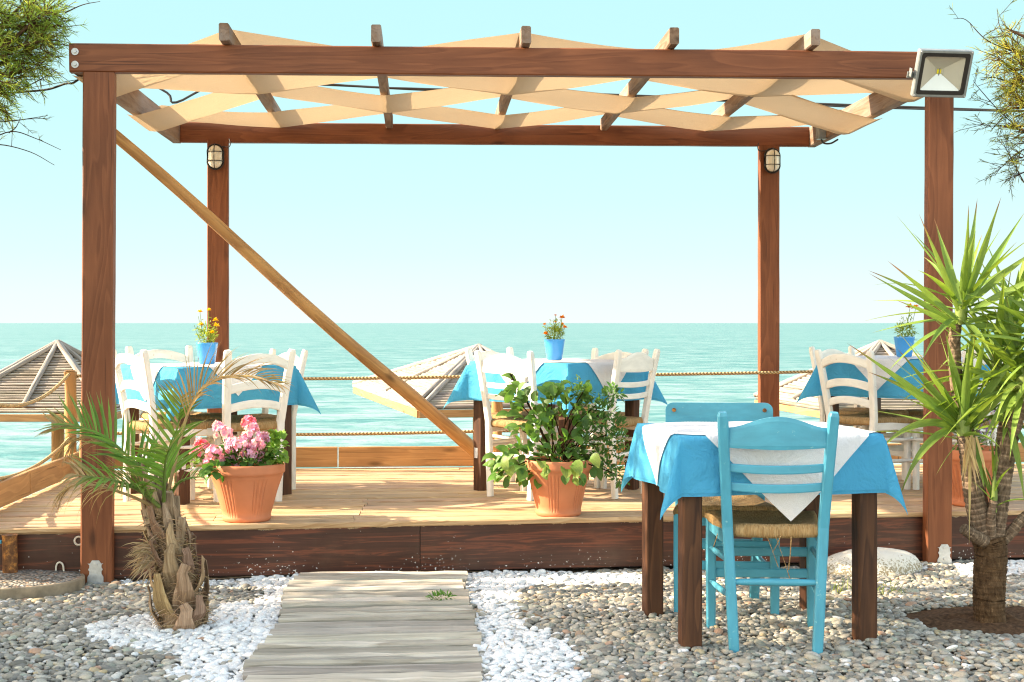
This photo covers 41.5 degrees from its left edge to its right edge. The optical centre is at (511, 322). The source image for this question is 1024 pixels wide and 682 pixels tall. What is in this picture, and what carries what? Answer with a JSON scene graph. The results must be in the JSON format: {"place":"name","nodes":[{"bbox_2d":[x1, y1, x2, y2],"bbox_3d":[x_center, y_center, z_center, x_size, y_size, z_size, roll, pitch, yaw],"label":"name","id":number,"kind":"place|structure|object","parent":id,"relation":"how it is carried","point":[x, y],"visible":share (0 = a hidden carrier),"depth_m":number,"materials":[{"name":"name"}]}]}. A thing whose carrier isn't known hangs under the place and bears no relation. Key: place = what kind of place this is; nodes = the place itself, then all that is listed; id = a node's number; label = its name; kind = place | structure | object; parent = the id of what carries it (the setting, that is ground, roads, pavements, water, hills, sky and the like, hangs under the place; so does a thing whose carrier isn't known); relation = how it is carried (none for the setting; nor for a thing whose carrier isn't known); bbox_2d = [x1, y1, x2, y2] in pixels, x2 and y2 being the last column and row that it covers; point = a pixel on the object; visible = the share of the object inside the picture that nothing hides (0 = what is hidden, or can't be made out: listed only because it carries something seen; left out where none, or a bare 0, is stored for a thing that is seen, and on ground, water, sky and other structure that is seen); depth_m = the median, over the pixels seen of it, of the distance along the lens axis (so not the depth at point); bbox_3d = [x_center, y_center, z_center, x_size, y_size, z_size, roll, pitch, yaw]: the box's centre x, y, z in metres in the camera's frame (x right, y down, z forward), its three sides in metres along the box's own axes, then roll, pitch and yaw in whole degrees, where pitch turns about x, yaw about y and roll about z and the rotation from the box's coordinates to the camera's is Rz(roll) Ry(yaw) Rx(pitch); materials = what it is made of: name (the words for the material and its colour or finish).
{"place":"outdoors","nodes":[
{"label":"outdoors","id":0,"kind":"place"},
{"bbox_2d":[242,571,483,681],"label":"path","id":1,"kind":"structure","parent":0,"point":[368,626],"depth_m":5.08,"materials":[{"name":"grey wood"}]},
{"bbox_2d":[424,589,456,600],"bbox_3d":[-0.298,1.147,5.653,0.121,0.071,0.097,0,0,29],"label":"weed","id":2,"kind":"object","parent":1,"relation":"on","point":[440,592],"visible":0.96,"depth_m":5.65,"materials":[{"name":"green plant"}]},
{"bbox_2d":[0,323,1023,507],"bbox_3d":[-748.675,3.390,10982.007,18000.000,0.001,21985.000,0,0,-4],"label":"sea","id":3,"kind":"structure","parent":0,"point":[682,347],"depth_m":172.22,"materials":[{"name":"liquid"}]},
{"bbox_2d":[0,0,1023,322],"label":"sky","id":4,"kind":"structure","parent":0,"point":[367,233],"materials":[{"name":"blue"}]},
{"bbox_2d":[43,510,1023,680],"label":"ground","id":5,"kind":"structure","parent":0,"point":[573,570],"depth_m":6.89,"materials":[{"name":"soil"}]},
{"bbox_2d":[0,561,84,599],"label":"manhole cover","id":6,"kind":"object","parent":5,"relation":"on","point":[20,584],"visible":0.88,"depth_m":6.15,"materials":[{"name":"concrete"}]},
{"bbox_2d":[0,533,17,572],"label":"rusty pipe","id":7,"kind":"object","parent":6,"relation":"on","point":[8,541],"visible":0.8,"depth_m":6.31,"materials":[{"name":"metal"}]},
{"bbox_2d":[0,0,99,164],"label":"tamarisk tree","id":8,"kind":"object","parent":5,"relation":"on","point":[39,37],"visible":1,"depth_m":6.35,"materials":[{"name":"green plant"}]},
{"bbox_2d":[0,340,158,485],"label":"reed parasol","id":9,"kind":"object","parent":5,"relation":"on","point":[34,374],"visible":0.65,"depth_m":11.21,"materials":[{"name":"beige wicker"}]},
{"bbox_2d":[34,341,291,630],"bbox_3d":[-1.345,0.687,5.148,1.015,1.239,0.594,0,0,-4],"label":"young palm","id":10,"kind":"object","parent":5,"relation":"on","point":[178,600],"visible":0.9,"depth_m":5.24,"materials":[{"name":"green plant"}]},
{"bbox_2d":[352,344,587,468],"bbox_3d":[-0.492,1.647,12.269,1.477,2.926,3.604,0,0,-14],"label":"reed parasol","id":11,"kind":"object","parent":5,"relation":"on","point":[436,393],"visible":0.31,"depth_m":11.57,"materials":[{"name":"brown wood"}]},
{"bbox_2d":[69,23,953,584],"bbox_3d":[-0.228,0.009,7.857,4.911,2.963,2.793,0,0,-4],"label":"pergola","id":12,"kind":"object","parent":5,"relation":"on","point":[227,67],"visible":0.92,"depth_m":7.14,"materials":[{"name":"brown wood"}]},
{"bbox_2d":[13,79,78,92],"bbox_3d":[-2.541,-1.142,6.681,0.867,0.112,0.074,0,0,7],"label":"overhead cable","id":13,"kind":"object","parent":12,"relation":"attached to","point":[62,84],"visible":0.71,"depth_m":6.66,"materials":[{"name":"black rubber"}]},
{"bbox_2d":[207,139,230,169],"bbox_3d":[-1.936,-1.117,8.911,0.157,0.215,0.096,0,0,-13],"label":"bulkhead lamp","id":14,"kind":"object","parent":12,"relation":"attached to","point":[215,157],"visible":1,"depth_m":8.88,"materials":[{"name":"beige glass"}]},
{"bbox_2d":[757,143,780,173],"bbox_3d":[1.746,-1.122,9.162,0.158,0.215,0.096,0,0,6],"label":"bulkhead lamp","id":15,"kind":"object","parent":12,"relation":"attached to","point":[772,160],"visible":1,"depth_m":9.13,"materials":[{"name":"beige glass"}]},
{"bbox_2d":[816,128,838,144],"bbox_3d":[2.099,-1.261,8.994,0.144,0.146,0.073,0,0,5],"label":"junction box","id":16,"kind":"object","parent":12,"relation":"attached to","point":[821,134],"visible":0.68,"depth_m":8.97,"materials":[{"name":"grey plastic"}]},
{"bbox_2d":[907,48,973,97],"bbox_3d":[2.095,-1.226,6.649,0.310,0.226,0.191,0,0,-4],"label":"floodlight","id":17,"kind":"object","parent":12,"relation":"attached to","point":[944,73],"visible":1,"depth_m":6.63,"materials":[{"name":"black metal"}]},
{"bbox_2d":[0,559,1023,681],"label":"grey pebbles","id":18,"kind":"object","parent":5,"relation":"on","point":[917,649],"visible":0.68,"depth_m":5.06,"materials":[{"name":"grey gravel"}]},
{"bbox_2d":[665,402,779,614],"bbox_3d":[0.888,0.775,5.700,0.464,0.853,0.471,0,0,5],"label":"chair","id":19,"kind":"object","parent":18,"relation":"on","point":[689,412],"visible":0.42,"depth_m":5.77,"materials":[{"name":"teal paint"}]},
{"bbox_2d":[642,481,876,650],"bbox_3d":[0.945,0.815,5.270,0.771,0.795,0.651,0,0,-8],"label":"dining table","id":20,"kind":"object","parent":18,"relation":"on","point":[864,566],"visible":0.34,"depth_m":5.01,"materials":[{"name":"brown wood"}]},
{"bbox_2d":[621,421,907,518],"bbox_3d":[0.952,0.558,5.271,0.951,0.295,0.827,0,0,-4],"label":"tablecloth","id":21,"kind":"object","parent":20,"relation":"on","point":[688,465],"visible":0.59,"depth_m":4.96,"materials":[{"name":"blue fabric"}]},
{"bbox_2d":[642,421,877,520],"bbox_3d":[0.957,0.565,5.282,0.856,0.317,0.751,0,0,-4],"label":"overlay cloth","id":22,"kind":"object","parent":21,"relation":"on","point":[792,506],"visible":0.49,"depth_m":4.94,"materials":[{"name":"white fabric"}]},
{"bbox_2d":[705,411,838,653],"bbox_3d":[0.961,0.753,5.040,0.435,0.876,0.483,0,0,3],"label":"chair","id":23,"kind":"object","parent":18,"relation":"on","point":[726,523],"visible":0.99,"depth_m":4.87,"materials":[{"name":"teal paint"}]},
{"bbox_2d":[830,578,886,593],"bbox_3d":[1.545,1.172,6.085,0.274,0.097,0.178,0,0,-4],"label":"grass tuft","id":24,"kind":"object","parent":18,"relation":"on","point":[845,586],"visible":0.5,"depth_m":6.06,"materials":[{"name":"green plant"}]},
{"bbox_2d":[850,581,908,594],"bbox_3d":[1.631,1.175,6.017,0.261,0.090,0.206,0,0,-4],"label":"grass tuft","id":25,"kind":"object","parent":18,"relation":"on","point":[890,588],"visible":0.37,"depth_m":6.01,"materials":[{"name":"green plant"}]},
{"bbox_2d":[0,559,1023,681],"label":"white pebbles","id":26,"kind":"object","parent":5,"relation":"on","point":[213,648],"visible":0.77,"depth_m":5.13,"materials":[{"name":"white gravel"}]},
{"bbox_2d":[0,442,1023,577],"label":"wooden deck","id":27,"kind":"structure","parent":5,"relation":"on","point":[428,519],"depth_m":6.80,"materials":[{"name":"brown wood"}]},
{"bbox_2d":[115,349,220,501],"bbox_3d":[-1.909,0.560,7.403,0.480,0.843,0.434,0,0,-40],"label":"chair","id":28,"kind":"object","parent":27,"relation":"on","point":[143,364],"visible":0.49,"depth_m":7.28,"materials":[{"name":"white paint"}]},
{"bbox_2d":[125,345,221,480],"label":"chair","id":29,"kind":"object","parent":27,"relation":"on","point":[166,354],"visible":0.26,"depth_m":8.19,"materials":[{"name":"white paint"}]},
{"bbox_2d":[129,405,291,504],"bbox_3d":[-1.750,0.620,7.760,0.725,0.745,0.725,0,0,-40],"label":"dining table","id":30,"kind":"object","parent":27,"relation":"on","point":[182,490],"visible":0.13,"depth_m":7.69,"materials":[{"name":"brown wood"}]},
{"bbox_2d":[115,364,320,420],"bbox_3d":[-1.760,0.383,7.748,0.972,0.285,0.964,0,0,-39],"label":"tablecloth","id":31,"kind":"object","parent":30,"relation":"on","point":[300,393],"visible":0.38,"depth_m":7.46,"materials":[{"name":"blue fabric"}]},
{"bbox_2d":[131,362,267,400],"bbox_3d":[-1.774,0.337,7.759,0.774,0.200,0.773,0,0,5],"label":"overlay cloth","id":32,"kind":"object","parent":31,"relation":"on","point":[137,373],"visible":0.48,"depth_m":7.54,"materials":[{"name":"white fabric"}]},
{"bbox_2d":[194,308,218,363],"bbox_3d":[-1.748,0.072,7.721,0.154,0.324,0.128,0,0,-4],"label":"potted marigold","id":33,"kind":"object","parent":32,"relation":"on","point":[205,346],"visible":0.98,"depth_m":7.69,"materials":[{"name":"blue ceramic"}]},
{"bbox_2d":[186,415,289,522],"bbox_3d":[-1.369,0.716,6.682,0.498,0.528,0.392,0,0,-25],"label":"potted geranium","id":34,"kind":"object","parent":27,"relation":"on","point":[246,485],"visible":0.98,"depth_m":6.60,"materials":[{"name":"ceramic"}]},
{"bbox_2d":[190,349,295,501],"bbox_3d":[-1.492,0.561,7.439,0.432,0.840,0.479,0,0,-40],"label":"chair","id":35,"kind":"object","parent":27,"relation":"on","point":[280,406],"visible":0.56,"depth_m":7.32,"materials":[{"name":"white paint"}]},
{"bbox_2d":[207,349,307,489],"bbox_3d":[-1.504,0.569,7.968,0.454,0.824,0.410,0,0,-40],"label":"chair","id":36,"kind":"object","parent":27,"relation":"on","point":[300,363],"visible":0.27,"depth_m":7.95,"materials":[{"name":"white paint"}]},
{"bbox_2d":[465,347,558,490],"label":"chair","id":37,"kind":"object","parent":27,"relation":"on","point":[486,355],"visible":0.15,"depth_m":8.13,"materials":[{"name":"white paint"}]},
{"bbox_2d":[474,350,558,500],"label":"chair","id":38,"kind":"object","parent":27,"relation":"on","point":[502,363],"visible":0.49,"depth_m":7.57,"materials":[{"name":"white paint"}]},
{"bbox_2d":[473,400,638,490],"bbox_3d":[0.264,0.612,7.950,0.725,0.762,0.725,0,0,40],"label":"dining table","id":39,"kind":"object","parent":27,"relation":"on","point":[631,409],"visible":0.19,"depth_m":7.89,"materials":[{"name":"brown wood"}]},
{"bbox_2d":[444,361,666,415],"bbox_3d":[0.264,0.366,7.950,0.962,0.285,0.943,0,0,42],"label":"tablecloth","id":40,"kind":"object","parent":39,"relation":"on","point":[467,387],"visible":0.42,"depth_m":7.72,"materials":[{"name":"blue fabric"}]},
{"bbox_2d":[500,359,625,395],"bbox_3d":[0.281,0.331,7.956,0.813,0.222,0.813,0,0,-4],"label":"overlay cloth","id":41,"kind":"object","parent":40,"relation":"on","point":[602,369],"visible":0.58,"depth_m":7.69,"materials":[{"name":"white fabric"}]},
{"bbox_2d":[543,314,566,359],"bbox_3d":[0.250,0.083,7.947,0.157,0.269,0.131,0,0,-4],"label":"potted marigold","id":42,"kind":"object","parent":41,"relation":"on","point":[554,347],"visible":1,"depth_m":7.91,"materials":[{"name":"blue ceramic"}]},
{"bbox_2d":[481,373,630,516],"bbox_3d":[0.236,0.616,6.831,0.793,0.727,0.488,0,0,-4],"label":"potted shrub","id":43,"kind":"object","parent":27,"relation":"on","point":[558,478],"visible":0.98,"depth_m":6.81,"materials":[{"name":"green plant"}]},
{"bbox_2d":[554,349,659,498],"bbox_3d":[0.546,0.564,7.737,0.460,0.835,0.415,0,0,40],"label":"chair","id":44,"kind":"object","parent":27,"relation":"on","point":[639,362],"visible":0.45,"depth_m":7.60,"materials":[{"name":"white paint"}]},
{"bbox_2d":[575,348,648,488],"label":"chair","id":45,"kind":"object","parent":27,"relation":"on","point":[608,356],"visible":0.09,"depth_m":8.37,"materials":[{"name":"white paint"}]},
{"bbox_2d":[809,346,909,479],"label":"chair","id":46,"kind":"object","parent":27,"relation":"on","point":[856,409],"visible":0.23,"depth_m":8.49,"materials":[{"name":"white paint"}]},
{"bbox_2d":[814,349,919,489],"bbox_3d":[2.093,0.568,7.959,0.470,0.826,0.425,0,0,-36],"label":"chair","id":47,"kind":"object","parent":27,"relation":"on","point":[874,420],"visible":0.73,"depth_m":7.86,"materials":[{"name":"white paint"}]},
{"bbox_2d":[825,396,979,442],"bbox_3d":[2.376,0.605,8.200,0.725,0.775,0.725,0,0,38],"label":"dining table","id":48,"kind":"object","parent":27,"relation":"on","point":[835,407],"visible":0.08,"depth_m":8.14,"materials":[{"name":"brown wood"}]},
{"bbox_2d":[796,359,989,402],"bbox_3d":[2.387,0.353,8.194,0.973,0.285,0.958,0,0,40],"label":"tablecloth","id":49,"kind":"object","parent":48,"relation":"on","point":[886,389],"visible":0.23,"depth_m":8.01,"materials":[{"name":"blue fabric"}]},
{"bbox_2d":[855,355,962,389],"bbox_3d":[2.386,0.318,8.211,0.824,0.222,0.821,0,0,-4],"label":"overlay cloth","id":50,"kind":"object","parent":49,"relation":"on","point":[886,361],"visible":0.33,"depth_m":7.89,"materials":[{"name":"white fabric"}]},
{"bbox_2d":[894,303,918,356],"bbox_3d":[2.379,0.042,8.145,0.168,0.325,0.127,0,0,30],"label":"potted marigold","id":51,"kind":"object","parent":50,"relation":"on","point":[902,346],"visible":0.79,"depth_m":8.12,"materials":[{"name":"blue ceramic"}]},
{"bbox_2d":[901,350,990,458],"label":"chair","id":52,"kind":"object","parent":27,"relation":"on","point":[912,412],"visible":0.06,"depth_m":8.42,"materials":[{"name":"white paint"}]},
{"bbox_2d":[904,351,1002,489],"bbox_3d":[2.604,0.569,7.883,0.424,0.824,0.470,0,0,-36],"label":"chair","id":53,"kind":"object","parent":27,"relation":"on","point":[907,453],"visible":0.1,"depth_m":7.93,"materials":[{"name":"white paint"}]},
{"bbox_2d":[952,410,998,506],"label":"potted flowers","id":54,"kind":"object","parent":27,"relation":"on","point":[957,495],"visible":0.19,"depth_m":7.19,"materials":[{"name":"orange ceramic"}]},
{"bbox_2d":[0,370,1023,480],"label":"rope railing","id":55,"kind":"object","parent":5,"relation":"on","point":[69,379],"visible":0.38,"depth_m":8.97,"materials":[{"name":"brown fabric"}]},
{"bbox_2d":[827,547,922,576],"bbox_3d":[1.773,1.219,6.777,0.580,0.186,0.390,0,0,-4],"label":"boulder","id":56,"kind":"object","parent":5,"relation":"on","point":[897,561],"visible":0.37,"depth_m":6.66,"materials":[{"name":"stone"}]},
{"bbox_2d":[753,340,1023,432],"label":"reed parasol","id":57,"kind":"object","parent":5,"relation":"on","point":[791,389],"visible":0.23,"depth_m":12.47,"materials":[{"name":"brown wood"}]},
{"bbox_2d":[900,606,1023,637],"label":"soil","id":58,"kind":"structure","parent":5,"relation":"on","point":[951,618],"depth_m":5.36,"materials":[{"name":"brown soil"}]},
{"bbox_2d":[847,199,1023,622],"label":"yucca","id":59,"kind":"object","parent":58,"relation":"on","point":[963,410],"visible":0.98,"depth_m":5.30,"materials":[{"name":"green plant"}]},
{"bbox_2d":[946,0,1023,196],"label":"tamarisk tree","id":60,"kind":"object","parent":5,"relation":"on","point":[1015,100],"visible":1,"depth_m":6.86,"materials":[{"name":"green plant"}]},
{"bbox_2d":[159,84,1022,111],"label":"overhead cable","id":61,"kind":"object","parent":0,"point":[637,95],"visible":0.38,"depth_m":9.79,"materials":[{"name":"black rubber"}]}
]}

